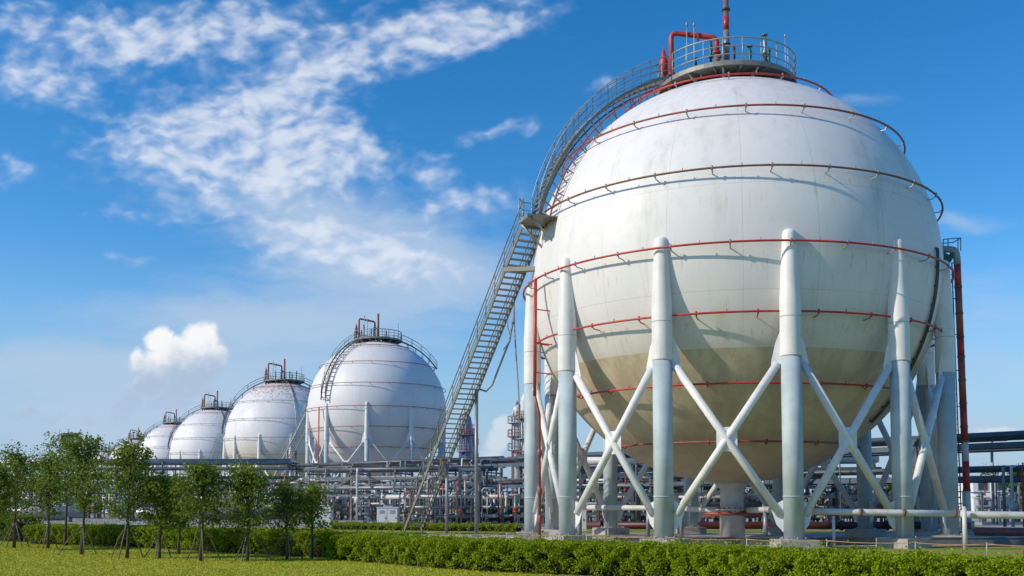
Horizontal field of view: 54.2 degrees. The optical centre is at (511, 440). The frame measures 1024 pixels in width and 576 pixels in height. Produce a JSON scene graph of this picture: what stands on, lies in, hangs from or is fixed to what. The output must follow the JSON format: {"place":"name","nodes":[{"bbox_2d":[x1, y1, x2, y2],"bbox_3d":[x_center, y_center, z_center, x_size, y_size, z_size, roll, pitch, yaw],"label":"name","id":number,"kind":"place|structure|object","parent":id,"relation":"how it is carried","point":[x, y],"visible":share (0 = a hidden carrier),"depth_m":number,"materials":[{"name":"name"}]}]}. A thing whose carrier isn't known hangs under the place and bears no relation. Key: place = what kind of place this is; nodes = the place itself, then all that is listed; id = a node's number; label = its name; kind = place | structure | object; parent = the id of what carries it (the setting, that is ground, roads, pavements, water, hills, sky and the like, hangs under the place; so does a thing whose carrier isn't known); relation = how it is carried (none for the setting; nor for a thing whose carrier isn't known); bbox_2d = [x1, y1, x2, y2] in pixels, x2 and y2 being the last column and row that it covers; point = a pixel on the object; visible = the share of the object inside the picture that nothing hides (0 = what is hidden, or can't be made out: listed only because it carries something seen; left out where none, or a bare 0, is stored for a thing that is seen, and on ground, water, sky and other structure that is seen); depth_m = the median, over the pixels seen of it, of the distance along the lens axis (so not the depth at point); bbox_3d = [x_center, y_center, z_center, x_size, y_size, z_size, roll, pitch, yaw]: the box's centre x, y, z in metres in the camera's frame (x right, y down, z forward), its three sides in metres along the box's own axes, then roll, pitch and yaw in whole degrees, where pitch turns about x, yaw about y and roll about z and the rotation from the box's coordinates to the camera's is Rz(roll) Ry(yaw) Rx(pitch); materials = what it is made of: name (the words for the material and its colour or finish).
{"place":"outdoors","nodes":[
{"label":"outdoors","id":0,"kind":"place"},
{"bbox_2d":[0,486,128,511],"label":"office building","id":1,"kind":"structure","parent":0,"point":[82,493],"depth_m":174.74,"materials":[{"name":"grey glass"}]},
{"bbox_2d":[41,530,516,534],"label":"service road","id":2,"kind":"structure","parent":0,"point":[441,534],"depth_m":60.18,"materials":[{"name":"concrete"}]},
{"bbox_2d":[0,541,1010,575],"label":"lawn","id":3,"kind":"structure","parent":0,"point":[252,569],"depth_m":29.45,"materials":[{"name":"green plant"}]},
{"bbox_2d":[0,522,29,547],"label":"stake tripod","id":4,"kind":"object","parent":3,"relation":"on","point":[16,524],"visible":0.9,"depth_m":41.39,"materials":[{"name":"brown wood"}]},
{"bbox_2d":[0,456,38,519],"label":"young tree","id":5,"kind":"object","parent":3,"relation":"on","point":[6,503],"visible":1,"depth_m":39.29,"materials":[{"name":"green plant"}]},
{"bbox_2d":[0,512,44,541],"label":"hedge","id":6,"kind":"object","parent":3,"relation":"on","point":[4,526],"visible":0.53,"depth_m":47.59,"materials":[{"name":"green plant"}]},
{"bbox_2d":[0,441,47,547],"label":"young tree","id":7,"kind":"object","parent":3,"relation":"on","point":[22,460],"visible":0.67,"depth_m":41.44,"materials":[{"name":"green plant"}]},
{"bbox_2d":[16,450,75,548],"bbox_3d":[-19.014,2.349,40.828,2.471,4.198,2.373,3,-4,-37],"label":"young tree","id":8,"kind":"object","parent":3,"relation":"on","point":[47,502],"visible":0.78,"depth_m":40.78,"materials":[{"name":"green plant"}]},
{"bbox_2d":[37,523,57,548],"bbox_3d":[-19.065,3.888,40.684,0.848,1.125,0.911,0,-4,0],"label":"stake tripod","id":9,"kind":"object","parent":3,"relation":"on","point":[47,525],"visible":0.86,"depth_m":40.89,"materials":[{"name":"brown wood"}]},
{"bbox_2d":[29,431,105,545],"bbox_3d":[-19.201,2.055,43.566,3.143,5.128,3.320,0,-4,0],"label":"young tree","id":10,"kind":"object","parent":3,"relation":"on","point":[70,466],"visible":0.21,"depth_m":43.24,"materials":[{"name":"green plant"}]},
{"bbox_2d":[28,429,119,554],"bbox_3d":[-15.569,1.869,36.291,2.896,4.603,3.329,0,-4,0],"label":"young tree","id":11,"kind":"object","parent":3,"relation":"on","point":[83,502],"visible":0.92,"depth_m":36.14,"materials":[{"name":"green plant"}]},
{"bbox_2d":[58,525,95,554],"bbox_3d":[-15.728,3.578,36.193,0.984,1.197,1.190,0,-4,0],"label":"stake tripod","id":12,"kind":"object","parent":3,"relation":"on","point":[81,526],"visible":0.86,"depth_m":36.11,"materials":[{"name":"brown wood"}]},
{"bbox_2d":[71,430,163,558],"bbox_3d":[-12.909,1.820,33.707,2.695,4.396,2.950,-2,-4,35],"label":"young tree","id":13,"kind":"object","parent":3,"relation":"on","point":[133,465],"visible":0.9,"depth_m":33.47,"materials":[{"name":"green plant"}]},
{"bbox_2d":[111,522,143,559],"bbox_3d":[-12.860,3.370,33.544,1.094,1.289,1.227,2,-4,-23],"label":"stake tripod","id":14,"kind":"object","parent":3,"relation":"on","point":[126,525],"visible":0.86,"depth_m":33.71,"materials":[{"name":"brown wood"}]},
{"bbox_2d":[144,531,171,559],"bbox_3d":[-12.040,3.507,33.505,0.953,1.014,1.188,0,-4,0],"label":"stake tripod","id":15,"kind":"object","parent":3,"relation":"on","point":[159,533],"visible":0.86,"depth_m":33.72,"materials":[{"name":"brown wood"}]},
{"bbox_2d":[129,470,187,558],"bbox_3d":[-11.724,2.497,33.734,2.122,3.037,2.203,0,-4,0],"label":"young tree","id":16,"kind":"object","parent":3,"relation":"on","point":[161,501],"visible":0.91,"depth_m":33.50,"materials":[{"name":"green plant"}]},
{"bbox_2d":[159,470,198,554],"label":"young tree","id":17,"kind":"object","parent":3,"relation":"on","point":[184,521],"visible":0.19,"depth_m":36.13,"materials":[{"name":"green plant"}]},
{"bbox_2d":[22,520,344,557],"bbox_3d":[-13.720,3.805,40.328,19.167,1.173,2.574,-2,-4,35],"label":"hedge","id":18,"kind":"object","parent":3,"relation":"on","point":[230,541],"visible":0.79,"depth_m":38.78,"materials":[{"name":"green plant"}]},
{"bbox_2d":[145,458,247,560],"bbox_3d":[-10.270,2.221,32.053,2.466,3.384,2.687,-3,-5,44],"label":"young tree","id":19,"kind":"object","parent":3,"relation":"on","point":[202,476],"visible":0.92,"depth_m":32.00,"materials":[{"name":"green plant"}]},
{"bbox_2d":[186,523,220,561],"bbox_3d":[-9.865,3.260,32.293,1.015,1.351,0.910,-3,-5,40],"label":"stake tripod","id":20,"kind":"object","parent":3,"relation":"on","point":[199,525],"visible":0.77,"depth_m":32.19,"materials":[{"name":"brown wood"}]},
{"bbox_2d":[206,459,294,560],"bbox_3d":[-8.524,2.216,32.026,2.465,3.401,2.436,-3,-4,37],"label":"young tree","id":21,"kind":"object","parent":3,"relation":"on","point":[251,478],"visible":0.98,"depth_m":31.95,"materials":[{"name":"green plant"}]},
{"bbox_2d":[234,530,271,561],"bbox_3d":[-8.191,3.381,32.058,1.205,1.088,1.226,2,-4,-27],"label":"stake tripod","id":22,"kind":"object","parent":3,"relation":"on","point":[247,531],"visible":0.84,"depth_m":32.21,"materials":[{"name":"brown wood"}]},
{"bbox_2d":[266,532,301,559],"bbox_3d":[-7.542,3.442,32.763,1.259,1.052,0.890,0,-4,0],"label":"stake tripod","id":23,"kind":"object","parent":3,"relation":"on","point":[287,533],"visible":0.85,"depth_m":32.92,"materials":[{"name":"brown wood"}]},
{"bbox_2d":[256,474,313,559],"bbox_3d":[-7.479,2.527,32.992,1.900,2.888,2.193,0,-4,0],"label":"young tree","id":24,"kind":"object","parent":3,"relation":"on","point":[286,502],"visible":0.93,"depth_m":32.77,"materials":[{"name":"green plant"}]},
{"bbox_2d":[302,533,318,558],"bbox_3d":[-6.822,3.550,33.611,0.563,0.933,0.745,0,-4,0],"label":"stake tripod","id":25,"kind":"object","parent":3,"relation":"on","point":[311,535],"visible":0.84,"depth_m":33.65,"materials":[{"name":"brown wood"}]},
{"bbox_2d":[290,477,344,557],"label":"young tree","id":26,"kind":"object","parent":3,"relation":"on","point":[314,507],"visible":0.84,"depth_m":33.56,"materials":[{"name":"green plant"}]},
{"bbox_2d":[320,527,1023,575],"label":"hedge","id":27,"kind":"object","parent":3,"relation":"on","point":[491,554],"visible":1,"depth_m":24.85,"materials":[{"name":"green plant"}]},
{"bbox_2d":[0,0,1023,501],"label":"sky","id":28,"kind":"structure","parent":0,"point":[197,196],"materials":[{"name":"blue"}]},
{"bbox_2d":[7,507,1023,530],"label":"plant yard","id":29,"kind":"structure","parent":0,"point":[593,520],"depth_m":92.66,"materials":[{"name":"grey metal"}]},
{"bbox_2d":[3,492,58,520],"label":"pipe manifold","id":30,"kind":"object","parent":29,"relation":"on","point":[51,519],"visible":0.05,"depth_m":102.16,"materials":[{"name":"metal"}]},
{"bbox_2d":[8,506,86,521],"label":"horizontal vessel","id":31,"kind":"object","parent":29,"relation":"on","point":[72,514],"visible":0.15,"depth_m":94.25,"materials":[{"name":"metal"}]},
{"bbox_2d":[57,485,103,520],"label":"pipe manifold","id":32,"kind":"object","parent":29,"relation":"on","point":[62,519],"visible":0.01,"depth_m":102.92,"materials":[{"name":"metal"}]},
{"bbox_2d":[74,488,137,520],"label":"pipe manifold","id":33,"kind":"object","parent":29,"relation":"on","point":[95,518],"visible":0.28,"depth_m":100.45,"materials":[{"name":"metal"}]},
{"bbox_2d":[92,444,132,502],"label":"spherical tank","id":34,"kind":"object","parent":29,"relation":"on","point":[104,456],"visible":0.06,"depth_m":428.51,"materials":[{"name":"metal"}]},
{"bbox_2d":[108,427,151,504],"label":"spherical tank","id":35,"kind":"object","parent":29,"relation":"on","point":[135,440],"visible":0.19,"depth_m":357.69,"materials":[{"name":"metal"}]},
{"bbox_2d":[0,459,301,517],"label":"pipe rack","id":36,"kind":"object","parent":29,"relation":"on","point":[175,462],"visible":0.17,"depth_m":114.81,"materials":[{"name":"grey metal"}]},
{"bbox_2d":[135,409,185,508],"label":"spherical tank","id":37,"kind":"object","parent":29,"relation":"on","point":[157,441],"visible":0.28,"depth_m":278.17,"materials":[{"name":"metal"}]},
{"bbox_2d":[134,507,218,524],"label":"horizontal vessel","id":38,"kind":"object","parent":29,"relation":"on","point":[137,511],"visible":0.23,"depth_m":83.31,"materials":[{"name":"metal"}]},
{"bbox_2d":[168,391,254,508],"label":"spherical tank","id":39,"kind":"object","parent":29,"relation":"on","point":[195,436],"visible":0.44,"depth_m":221.03,"materials":[{"name":"metal"}]},
{"bbox_2d":[191,485,234,520],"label":"pipe manifold","id":40,"kind":"object","parent":29,"relation":"on","point":[227,497],"visible":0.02,"depth_m":100.13,"materials":[{"name":"metal"}]},
{"bbox_2d":[218,503,267,520],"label":"horizontal vessel","id":41,"kind":"object","parent":29,"relation":"on","point":[238,514],"visible":0.09,"depth_m":85.35,"materials":[{"name":"metal"}]},
{"bbox_2d":[221,359,340,510],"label":"spherical tank","id":42,"kind":"object","parent":29,"relation":"on","point":[261,421],"visible":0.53,"depth_m":168.93,"materials":[{"name":"metal"}]},
{"bbox_2d":[208,430,222,458],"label":"access stair","id":43,"kind":"object","parent":42,"relation":"attached to","point":[213,451],"visible":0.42,"depth_m":180.97,"materials":[{"name":"grey metal"}]},
{"bbox_2d":[257,482,306,521],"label":"pipe manifold","id":44,"kind":"object","parent":29,"relation":"on","point":[278,497],"visible":0.02,"depth_m":96.09,"materials":[{"name":"metal"}]},
{"bbox_2d":[261,508,303,523],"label":"horizontal vessel","id":45,"kind":"object","parent":29,"relation":"on","point":[270,517],"visible":0.06,"depth_m":87.45,"materials":[{"name":"metal"}]},
{"bbox_2d":[269,404,305,491],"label":"access stair","id":46,"kind":"object","parent":29,"relation":"on","point":[291,455],"visible":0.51,"depth_m":133.57,"materials":[{"name":"grey metal"}]},
{"bbox_2d":[280,482,342,522],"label":"pipe manifold","id":47,"kind":"object","parent":29,"relation":"on","point":[332,502],"visible":0.08,"depth_m":91.72,"materials":[{"name":"metal"}]},
{"bbox_2d":[314,505,333,527],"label":"equipment cabinet","id":48,"kind":"object","parent":29,"relation":"on","point":[329,516],"visible":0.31,"depth_m":73.33,"materials":[{"name":"grey metal"}]},
{"bbox_2d":[321,484,367,519],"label":"pipe manifold","id":49,"kind":"object","parent":29,"relation":"on","point":[337,509],"visible":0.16,"depth_m":99.07,"materials":[{"name":"grey metal"}]},
{"bbox_2d":[333,481,392,522],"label":"pipe manifold","id":50,"kind":"object","parent":29,"relation":"on","point":[361,512],"visible":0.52,"depth_m":91.73,"materials":[{"name":"grey metal"}]},
{"bbox_2d":[304,313,447,517],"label":"spherical tank","id":51,"kind":"object","parent":29,"relation":"on","point":[370,398],"visible":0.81,"depth_m":125.14,"materials":[{"name":"metal"}]},
{"bbox_2d":[376,507,399,525],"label":"equipment cabinet","id":52,"kind":"object","parent":29,"relation":"on","point":[389,514],"visible":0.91,"depth_m":77.32,"materials":[{"name":"grey metal"}]},
{"bbox_2d":[283,456,505,504],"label":"pipe rack","id":53,"kind":"object","parent":29,"relation":"on","point":[417,462],"visible":0.31,"depth_m":108.20,"materials":[{"name":"metal"}]},
{"bbox_2d":[371,483,429,520],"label":"pipe manifold","id":54,"kind":"object","parent":29,"relation":"on","point":[401,519],"visible":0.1,"depth_m":94.45,"materials":[{"name":"grey metal"}]},
{"bbox_2d":[302,466,507,522],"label":"pipe rack","id":55,"kind":"object","parent":29,"relation":"on","point":[356,471],"visible":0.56,"depth_m":84.75,"materials":[{"name":"metal"}]},
{"bbox_2d":[371,480,444,522],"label":"pipe manifold","id":56,"kind":"object","parent":29,"relation":"on","point":[398,496],"visible":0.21,"depth_m":79.54,"materials":[{"name":"metal"}]},
{"bbox_2d":[397,482,462,521],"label":"pipe manifold","id":57,"kind":"object","parent":29,"relation":"on","point":[422,500],"visible":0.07,"depth_m":87.89,"materials":[{"name":"metal"}]},
{"bbox_2d":[411,477,480,526],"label":"pipe manifold","id":58,"kind":"object","parent":29,"relation":"on","point":[432,517],"visible":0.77,"depth_m":75.69,"materials":[{"name":"metal"}]},
{"bbox_2d":[444,509,473,523],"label":"horizontal vessel","id":59,"kind":"object","parent":29,"relation":"on","point":[463,519],"visible":0.27,"depth_m":76.49,"materials":[{"name":"metal"}]},
{"bbox_2d":[457,411,474,509],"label":"process column","id":60,"kind":"structure","parent":29,"relation":"on","point":[465,445],"depth_m":184.47,"materials":[{"name":"blue metal"}]},
{"bbox_2d":[436,479,496,522],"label":"pipe manifold","id":61,"kind":"object","parent":29,"relation":"on","point":[494,511],"visible":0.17,"depth_m":84.05,"materials":[{"name":"metal"}]},
{"bbox_2d":[458,468,481,522],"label":"lattice structure","id":62,"kind":"object","parent":29,"relation":"on","point":[460,483],"visible":0.52,"depth_m":79.09,"materials":[{"name":"grey metal"}]},
{"bbox_2d":[472,424,478,481],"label":"process column","id":63,"kind":"structure","parent":29,"relation":"on","point":[473,444],"depth_m":189.65,"materials":[{"name":"grey metal"}]},
{"bbox_2d":[449,479,518,522],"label":"pipe manifold","id":64,"kind":"object","parent":29,"relation":"on","point":[453,502],"visible":0.24,"depth_m":78.49,"materials":[{"name":"metal"}]},
{"bbox_2d":[466,481,522,522],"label":"pipe manifold","id":65,"kind":"object","parent":29,"relation":"on","point":[521,521],"visible":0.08,"depth_m":85.19,"materials":[{"name":"metal"}]},
{"bbox_2d":[488,509,513,522],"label":"horizontal vessel","id":66,"kind":"object","parent":29,"relation":"on","point":[509,519],"visible":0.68,"depth_m":77.53,"materials":[{"name":"metal"}]},
{"bbox_2d":[480,482,544,526],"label":"pipe manifold","id":67,"kind":"object","parent":29,"relation":"on","point":[510,496],"visible":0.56,"depth_m":77.70,"materials":[{"name":"metal"}]},
{"bbox_2d":[508,401,518,513],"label":"process column","id":68,"kind":"structure","parent":29,"relation":"on","point":[514,423],"depth_m":164.42,"materials":[{"name":"silver metal"}]},
{"bbox_2d":[516,393,523,490],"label":"process column","id":69,"kind":"structure","parent":29,"relation":"on","point":[521,440],"depth_m":159.69,"materials":[{"name":"grey metal"}]},
{"bbox_2d":[577,480,622,521],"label":"pipe manifold","id":70,"kind":"object","parent":29,"relation":"on","point":[591,516],"visible":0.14,"depth_m":79.55,"materials":[{"name":"metal"}]},
{"bbox_2d":[597,477,653,521],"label":"pipe manifold","id":71,"kind":"object","parent":29,"relation":"on","point":[651,498],"visible":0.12,"depth_m":75.19,"materials":[{"name":"metal"}]},
{"bbox_2d":[521,462,772,521],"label":"pipe rack","id":72,"kind":"object","parent":29,"relation":"on","point":[634,515],"visible":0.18,"depth_m":70.23,"materials":[{"name":"grey metal"}]},
{"bbox_2d":[674,488,719,521],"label":"pipe manifold","id":73,"kind":"object","parent":29,"relation":"on","point":[679,497],"visible":0.01,"depth_m":78.95,"materials":[{"name":"metal"}]},
{"bbox_2d":[577,456,881,521],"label":"pipe rack","id":74,"kind":"object","parent":29,"relation":"on","point":[844,460],"visible":0.07,"depth_m":84.19,"materials":[{"name":"grey metal"}]},
{"bbox_2d":[697,487,770,521],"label":"pipe manifold","id":75,"kind":"object","parent":29,"relation":"on","point":[716,498],"visible":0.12,"depth_m":74.34,"materials":[{"name":"metal"}]},
{"bbox_2d":[478,430,1023,530],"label":"pipe rack","id":76,"kind":"object","parent":29,"relation":"on","point":[991,447],"visible":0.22,"depth_m":67.01,"materials":[{"name":"grey metal"}]},
{"bbox_2d":[745,489,771,521],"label":"pipe manifold","id":77,"kind":"object","parent":29,"relation":"on","point":[754,500],"visible":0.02,"depth_m":81.41,"materials":[{"name":"metal"}]},
{"bbox_2d":[761,479,831,521],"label":"pipe manifold","id":78,"kind":"object","parent":29,"relation":"on","point":[828,493],"visible":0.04,"depth_m":75.86,"materials":[{"name":"metal"}]},
{"bbox_2d":[804,483,856,521],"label":"pipe manifold","id":79,"kind":"object","parent":29,"relation":"on","point":[836,496],"visible":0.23,"depth_m":73.57,"materials":[{"name":"metal"}]},
{"bbox_2d":[825,489,856,503],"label":"broadleaf tree","id":80,"kind":"object","parent":29,"relation":"on","point":[844,501],"visible":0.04,"depth_m":123.78,"materials":[{"name":"green plant"}]},
{"bbox_2d":[826,485,891,521],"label":"pipe manifold","id":81,"kind":"object","parent":29,"relation":"on","point":[852,487],"visible":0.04,"depth_m":76.89,"materials":[{"name":"metal"}]},
{"bbox_2d":[878,477,891,503],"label":"broadleaf tree","id":82,"kind":"object","parent":29,"relation":"on","point":[889,488],"visible":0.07,"depth_m":139.71,"materials":[{"name":"green plant"}]},
{"bbox_2d":[873,490,939,528],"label":"pipe manifold","id":83,"kind":"object","parent":29,"relation":"on","point":[880,506],"visible":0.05,"depth_m":72.82,"materials":[{"name":"metal"}]},
{"bbox_2d":[889,491,963,526],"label":"pipe manifold","id":84,"kind":"object","parent":29,"relation":"on","point":[890,492],"visible":0.01,"depth_m":77.81,"materials":[{"name":"metal"}]},
{"bbox_2d":[971,482,1022,524],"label":"pipe manifold","id":85,"kind":"object","parent":29,"relation":"on","point":[983,497],"visible":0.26,"depth_m":83.27,"materials":[{"name":"metal"}]},
{"bbox_2d":[999,462,1023,504],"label":"broadleaf tree","id":86,"kind":"object","parent":29,"relation":"on","point":[1007,485],"visible":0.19,"depth_m":119.92,"materials":[{"name":"green plant"}]},
{"bbox_2d":[76,502,1023,569],"bbox_3d":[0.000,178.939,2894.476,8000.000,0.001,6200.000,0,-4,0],"label":"ground","id":87,"kind":"structure","parent":0,"point":[1011,550],"depth_m":41.84,"materials":[{"name":"grey concrete"}]},
{"bbox_2d":[329,520,523,531],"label":"hedge","id":88,"kind":"object","parent":87,"relation":"on","point":[439,526],"visible":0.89,"depth_m":66.18,"materials":[{"name":"green plant"}]},
{"bbox_2d":[146,489,842,504],"bbox_3d":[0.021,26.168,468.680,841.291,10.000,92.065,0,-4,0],"label":"wood","id":89,"kind":"object","parent":87,"relation":"on","point":[820,500],"visible":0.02,"depth_m":458.70,"materials":[{"name":"green plant"}]},
{"bbox_2d":[426,531,1023,555],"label":"rope barrier","id":90,"kind":"object","parent":87,"relation":"on","point":[746,539],"visible":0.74,"depth_m":35.31,"materials":[{"name":"grey metal"}]},
{"bbox_2d":[429,533,1023,545],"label":"tank pad","id":91,"kind":"object","parent":87,"relation":"on","point":[746,535],"visible":0.17,"depth_m":56.64,"materials":[{"name":"concrete"}]},
{"bbox_2d":[403,198,544,536],"bbox_3d":[-2.483,-3.082,55.326,1.543,16.708,15.488,2,-4,-27],"label":"access stair","id":92,"kind":"object","parent":91,"relation":"on","point":[522,270],"visible":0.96,"depth_m":54.73,"materials":[{"name":"grey metal"}]},
{"bbox_2d":[480,303,519,426],"bbox_3d":[-0.733,-4.051,54.041,0.455,6.773,3.358,3,-5,-44],"label":"hanging cable","id":93,"kind":"object","parent":92,"relation":"hanging from","point":[505,348],"visible":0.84,"depth_m":53.47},
{"bbox_2d":[578,505,767,536],"bbox_3d":[8.468,4.196,51.748,3.648,1.742,16.736,2,-4,-32],"label":"pipeline","id":94,"kind":"object","parent":91,"relation":"on","point":[687,509],"visible":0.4,"depth_m":53.39,"materials":[{"name":"silver metal"}]},
{"bbox_2d":[517,0,969,548],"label":"spherical tank","id":95,"kind":"object","parent":91,"relation":"on","point":[738,283],"visible":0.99,"depth_m":43.01,"materials":[{"name":"metal"}]},
{"bbox_2d":[614,537,1023,544],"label":"bund wall","id":96,"kind":"structure","parent":91,"relation":"on","point":[979,540],"depth_m":44.01,"materials":[{"name":"grey concrete"}]},
{"bbox_2d":[942,237,1023,536],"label":"riser pipe","id":97,"kind":"object","parent":91,"relation":"on","point":[972,529],"visible":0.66,"depth_m":50.59,"materials":[{"name":"grey metal"}]},
{"bbox_2d":[587,520,920,531],"bbox_3d":[15.484,5.457,64.328,21.350,0.761,0.812,0,-4,8],"label":"pipeline","id":98,"kind":"object","parent":87,"relation":"on","point":[841,525],"visible":0.31,"depth_m":64.14,"materials":[{"name":"metal"}]},
{"bbox_2d":[764,506,1023,549],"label":"pipeline","id":99,"kind":"object","parent":87,"relation":"on","point":[964,514],"visible":0.78,"depth_m":40.18,"materials":[{"name":"white metal"}]},
{"bbox_2d":[577,504,587,532],"bbox_3d":[4.104,4.864,62.820,1.220,1.760,1.120,0,-4,0],"label":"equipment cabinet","id":100,"kind":"object","parent":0,"point":[584,521],"visible":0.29,"depth_m":62.28,"materials":[{"name":"grey metal"}]},
{"bbox_2d":[958,483,1021,511],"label":"office building","id":101,"kind":"structure","parent":0,"point":[976,487],"depth_m":149.79,"materials":[{"name":"white glass"}]},
{"bbox_2d":[978,483,987,490],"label":"window","id":102,"kind":"structure","parent":101,"relation":"in","point":[980,485],"depth_m":149.77,"materials":[{"name":"blue glass"}]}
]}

